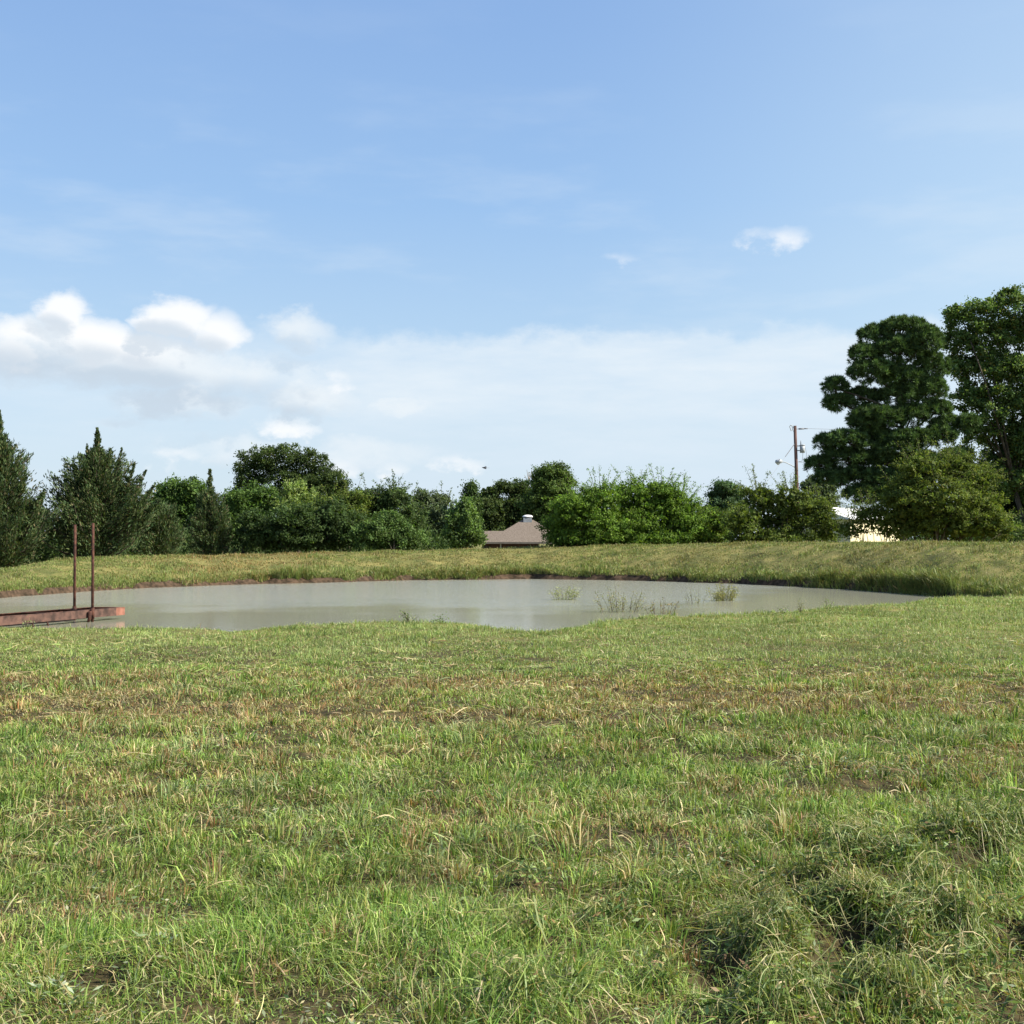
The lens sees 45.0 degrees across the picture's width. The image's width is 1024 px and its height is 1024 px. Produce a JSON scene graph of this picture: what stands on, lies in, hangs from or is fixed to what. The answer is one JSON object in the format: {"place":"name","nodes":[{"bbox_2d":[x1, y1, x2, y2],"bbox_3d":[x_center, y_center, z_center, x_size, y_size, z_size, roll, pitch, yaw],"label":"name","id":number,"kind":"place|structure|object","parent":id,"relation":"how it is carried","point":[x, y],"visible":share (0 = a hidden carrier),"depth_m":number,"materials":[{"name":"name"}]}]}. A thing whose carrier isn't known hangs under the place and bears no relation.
{"place":"outdoors","nodes":[
{"label":"outdoors","id":0,"kind":"place"},
{"bbox_2d":[0,579,941,631],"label":"water","id":1,"kind":"structure","parent":0,"point":[526,604],"depth_m":43.18,"materials":[{"name":"grey liquid"}]},
{"bbox_2d":[0,523,124,626],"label":"pier frame","id":2,"kind":"object","parent":1,"relation":"in","point":[73,613],"visible":0.88,"depth_m":32.83,"materials":[{"name":"paint"}]},
{"bbox_2d":[549,585,582,599],"bbox_3d":[2.017,2.942,45.148,1.384,0.632,0.778,0,-1,13],"label":"water bush","id":3,"kind":"object","parent":1,"relation":"in","point":[571,591],"visible":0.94,"depth_m":45.09,"materials":[{"name":"green plant"}]},
{"bbox_2d":[593,582,645,612],"bbox_3d":[3.280,2.616,37.543,1.661,0.944,1.058,0,-1,0],"label":"water bush","id":4,"kind":"object","parent":1,"relation":"in","point":[635,607],"visible":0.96,"depth_m":37.55,"materials":[{"name":"green plant"}]},
{"bbox_2d":[640,597,678,613],"bbox_3d":[4.378,2.759,36.468,1.287,0.612,0.884,0,-1,0],"label":"water bush","id":5,"kind":"object","parent":1,"relation":"in","point":[652,605],"visible":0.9,"depth_m":36.60,"materials":[{"name":"green plant"}]},
{"bbox_2d":[686,589,706,603],"bbox_3d":[6.321,2.862,42.147,0.884,0.656,0.611,0,-1,0],"label":"water bush","id":6,"kind":"object","parent":1,"relation":"in","point":[695,598],"visible":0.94,"depth_m":42.15,"materials":[{"name":"green plant"}]},
{"bbox_2d":[706,580,739,600],"bbox_3d":[7.562,2.835,44.352,1.334,0.810,0.855,1,-1,-30],"label":"water bush","id":7,"kind":"object","parent":1,"relation":"in","point":[722,595],"visible":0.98,"depth_m":44.29,"materials":[{"name":"green plant"}]},
{"bbox_2d":[0,540,1023,1023],"bbox_3d":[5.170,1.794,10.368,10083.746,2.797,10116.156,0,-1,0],"label":"ground","id":8,"kind":"structure","parent":0,"point":[822,940],"depth_m":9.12,"materials":[{"name":"green plant"}]},
{"bbox_2d":[0,410,63,567],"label":"cedar tree","id":9,"kind":"object","parent":8,"relation":"on","point":[20,521],"visible":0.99,"depth_m":61.55,"materials":[{"name":"green plant"}]},
{"bbox_2d":[28,427,160,559],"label":"cedar tree","id":10,"kind":"object","parent":8,"relation":"on","point":[105,498],"visible":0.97,"depth_m":65.33,"materials":[{"name":"green plant"}]},
{"bbox_2d":[125,497,188,555],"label":"cedar tree","id":11,"kind":"object","parent":8,"relation":"on","point":[164,538],"visible":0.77,"depth_m":71.42,"materials":[{"name":"green plant"}]},
{"bbox_2d":[145,472,212,539],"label":"broadleaf tree","id":12,"kind":"object","parent":8,"relation":"on","point":[182,494],"visible":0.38,"depth_m":95.13,"materials":[{"name":"green plant"}]},
{"bbox_2d":[183,468,238,555],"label":"cedar tree","id":13,"kind":"object","parent":8,"relation":"on","point":[212,530],"visible":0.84,"depth_m":79.63,"materials":[{"name":"green plant"}]},
{"bbox_2d":[207,478,279,554],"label":"broadleaf tree","id":14,"kind":"object","parent":8,"relation":"on","point":[254,496],"visible":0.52,"depth_m":85.72,"materials":[{"name":"green plant"}]},
{"bbox_2d":[227,442,352,513],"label":"oak tree","id":15,"kind":"object","parent":8,"relation":"on","point":[325,475],"visible":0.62,"depth_m":120.85,"materials":[{"name":"green plant"}]},
{"bbox_2d":[269,474,321,552],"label":"broadleaf tree","id":16,"kind":"object","parent":8,"relation":"on","point":[296,491],"visible":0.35,"depth_m":85.02,"materials":[{"name":"green plant"}]},
{"bbox_2d":[231,494,371,553],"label":"bush","id":17,"kind":"object","parent":8,"relation":"on","point":[307,527],"visible":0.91,"depth_m":78.39,"materials":[{"name":"green plant"}]},
{"bbox_2d":[308,473,379,551],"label":"bush","id":18,"kind":"object","parent":8,"relation":"on","point":[353,499],"visible":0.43,"depth_m":81.36,"materials":[{"name":"green plant"}]},
{"bbox_2d":[345,507,432,550],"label":"bush","id":19,"kind":"object","parent":8,"relation":"on","point":[399,533],"visible":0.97,"depth_m":76.62,"materials":[{"name":"green plant"}]},
{"bbox_2d":[351,469,436,550],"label":"bush","id":20,"kind":"object","parent":8,"relation":"on","point":[395,498],"visible":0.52,"depth_m":82.23,"materials":[{"name":"green plant"}]},
{"bbox_2d":[399,605,416,622],"bbox_3d":[-2.549,2.568,30.641,0.584,0.491,0.413,-1,-2,39],"label":"weed","id":21,"kind":"object","parent":8,"relation":"on","point":[407,617],"visible":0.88,"depth_m":30.69,"materials":[{"name":"green plant"}]},
{"bbox_2d":[411,480,458,542],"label":"broadleaf tree","id":22,"kind":"object","parent":8,"relation":"on","point":[436,503],"visible":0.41,"depth_m":104.89,"materials":[{"name":"green plant"}]},
{"bbox_2d":[431,612,448,622],"bbox_3d":[-1.766,2.609,30.343,0.557,0.364,0.407,1,-2,-32],"label":"weed","id":23,"kind":"object","parent":8,"relation":"on","point":[440,618],"visible":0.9,"depth_m":30.34,"materials":[{"name":"green plant"}]},
{"bbox_2d":[440,493,492,548],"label":"young tree","id":24,"kind":"object","parent":8,"relation":"on","point":[464,514],"visible":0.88,"depth_m":85.74,"materials":[{"name":"green plant"}]},
{"bbox_2d":[457,477,485,546],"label":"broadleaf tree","id":25,"kind":"object","parent":8,"relation":"on","point":[471,488],"visible":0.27,"depth_m":103.66,"materials":[{"name":"green plant"}]},
{"bbox_2d":[479,478,523,530],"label":"broadleaf tree","id":26,"kind":"object","parent":8,"relation":"on","point":[495,513],"visible":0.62,"depth_m":139.62,"materials":[{"name":"green plant"}]},
{"bbox_2d":[0,633,1023,1023],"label":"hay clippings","id":27,"kind":"object","parent":8,"relation":"on","point":[776,909],"visible":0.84,"depth_m":5.19,"materials":[{"name":"green plant"}]},
{"bbox_2d":[0,538,1023,596],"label":"bank grass","id":28,"kind":"structure","parent":8,"relation":"on","point":[920,581],"depth_m":61.19,"materials":[{"name":"green plant"}]},
{"bbox_2d":[499,477,530,526],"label":"broadleaf tree","id":29,"kind":"object","parent":8,"relation":"on","point":[516,497],"visible":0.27,"depth_m":140.51,"materials":[{"name":"green plant"}]},
{"bbox_2d":[482,515,550,548],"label":"house","id":30,"kind":"structure","parent":8,"relation":"on","point":[524,532],"depth_m":129.03,"materials":[{"name":"beige"}]},
{"bbox_2d":[12,490,1023,565],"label":"undergrowth","id":31,"kind":"object","parent":8,"relation":"on","point":[1018,536],"visible":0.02,"depth_m":85.00,"materials":[{"name":"green plant"}]},
{"bbox_2d":[514,460,579,545],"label":"broadleaf tree","id":32,"kind":"object","parent":8,"relation":"on","point":[545,481],"visible":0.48,"depth_m":134.23,"materials":[{"name":"green plant"}]},
{"bbox_2d":[534,467,642,546],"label":"bush","id":33,"kind":"object","parent":8,"relation":"on","point":[580,518],"visible":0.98,"depth_m":77.14,"materials":[{"name":"green plant"}]},
{"bbox_2d":[607,463,716,544],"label":"bush","id":34,"kind":"object","parent":8,"relation":"on","point":[671,507],"visible":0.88,"depth_m":78.91,"materials":[{"name":"green plant"}]},
{"bbox_2d":[691,500,732,543],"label":"bush","id":35,"kind":"object","parent":8,"relation":"on","point":[716,527],"visible":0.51,"depth_m":81.65,"materials":[{"name":"green plant"}]},
{"bbox_2d":[702,476,744,533],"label":"tree","id":36,"kind":"object","parent":8,"relation":"on","point":[720,495],"visible":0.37,"depth_m":149.24,"materials":[{"name":"green plant"}]},
{"bbox_2d":[719,463,850,542],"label":"bush","id":37,"kind":"object","parent":8,"relation":"on","point":[783,522],"visible":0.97,"depth_m":78.52,"materials":[{"name":"green plant"}]},
{"bbox_2d":[766,425,807,510],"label":"power pole","id":38,"kind":"object","parent":8,"relation":"on","point":[795,445],"visible":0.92,"depth_m":120.00,"materials":[{"name":"brown wood"}]},
{"bbox_2d":[797,600,804,612],"bbox_3d":[8.017,2.625,34.353,0.352,0.469,0.318,0,-1,0],"label":"weed","id":39,"kind":"object","parent":8,"relation":"on","point":[799,608],"visible":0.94,"depth_m":34.33,"materials":[{"name":"green plant"}]},
{"bbox_2d":[799,473,848,509],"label":"broadleaf tree","id":40,"kind":"object","parent":8,"relation":"on","point":[826,490],"visible":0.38,"depth_m":125.15,"materials":[{"name":"green plant"}]},
{"bbox_2d":[801,507,898,542],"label":"metal building","id":41,"kind":"structure","parent":8,"relation":"on","point":[874,538],"depth_m":103.58,"materials":[{"name":"beige metal"}]},
{"bbox_2d":[834,484,909,541],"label":"bush","id":42,"kind":"object","parent":8,"relation":"on","point":[870,513],"visible":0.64,"depth_m":76.85,"materials":[{"name":"green plant"}]},
{"bbox_2d":[802,313,981,540],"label":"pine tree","id":43,"kind":"object","parent":8,"relation":"on","point":[910,386],"visible":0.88,"depth_m":84.51,"materials":[{"name":"green plant"}]},
{"bbox_2d":[876,431,1023,541],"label":"bush","id":44,"kind":"object","parent":8,"relation":"on","point":[974,509],"visible":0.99,"depth_m":74.08,"materials":[{"name":"green plant"}]},
{"bbox_2d":[937,283,1023,532],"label":"cottonwood tree","id":45,"kind":"object","parent":8,"relation":"on","point":[996,365],"visible":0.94,"depth_m":89.36,"materials":[{"name":"green plant"}]},
{"bbox_2d":[985,484,1023,539],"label":"broadleaf tree","id":46,"kind":"object","parent":8,"relation":"on","point":[1010,506],"visible":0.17,"depth_m":92.15,"materials":[{"name":"green plant"}]},
{"bbox_2d":[0,0,1023,539],"label":"sky","id":47,"kind":"structure","parent":0,"point":[429,242],"materials":[{"name":"blue"}]}
]}

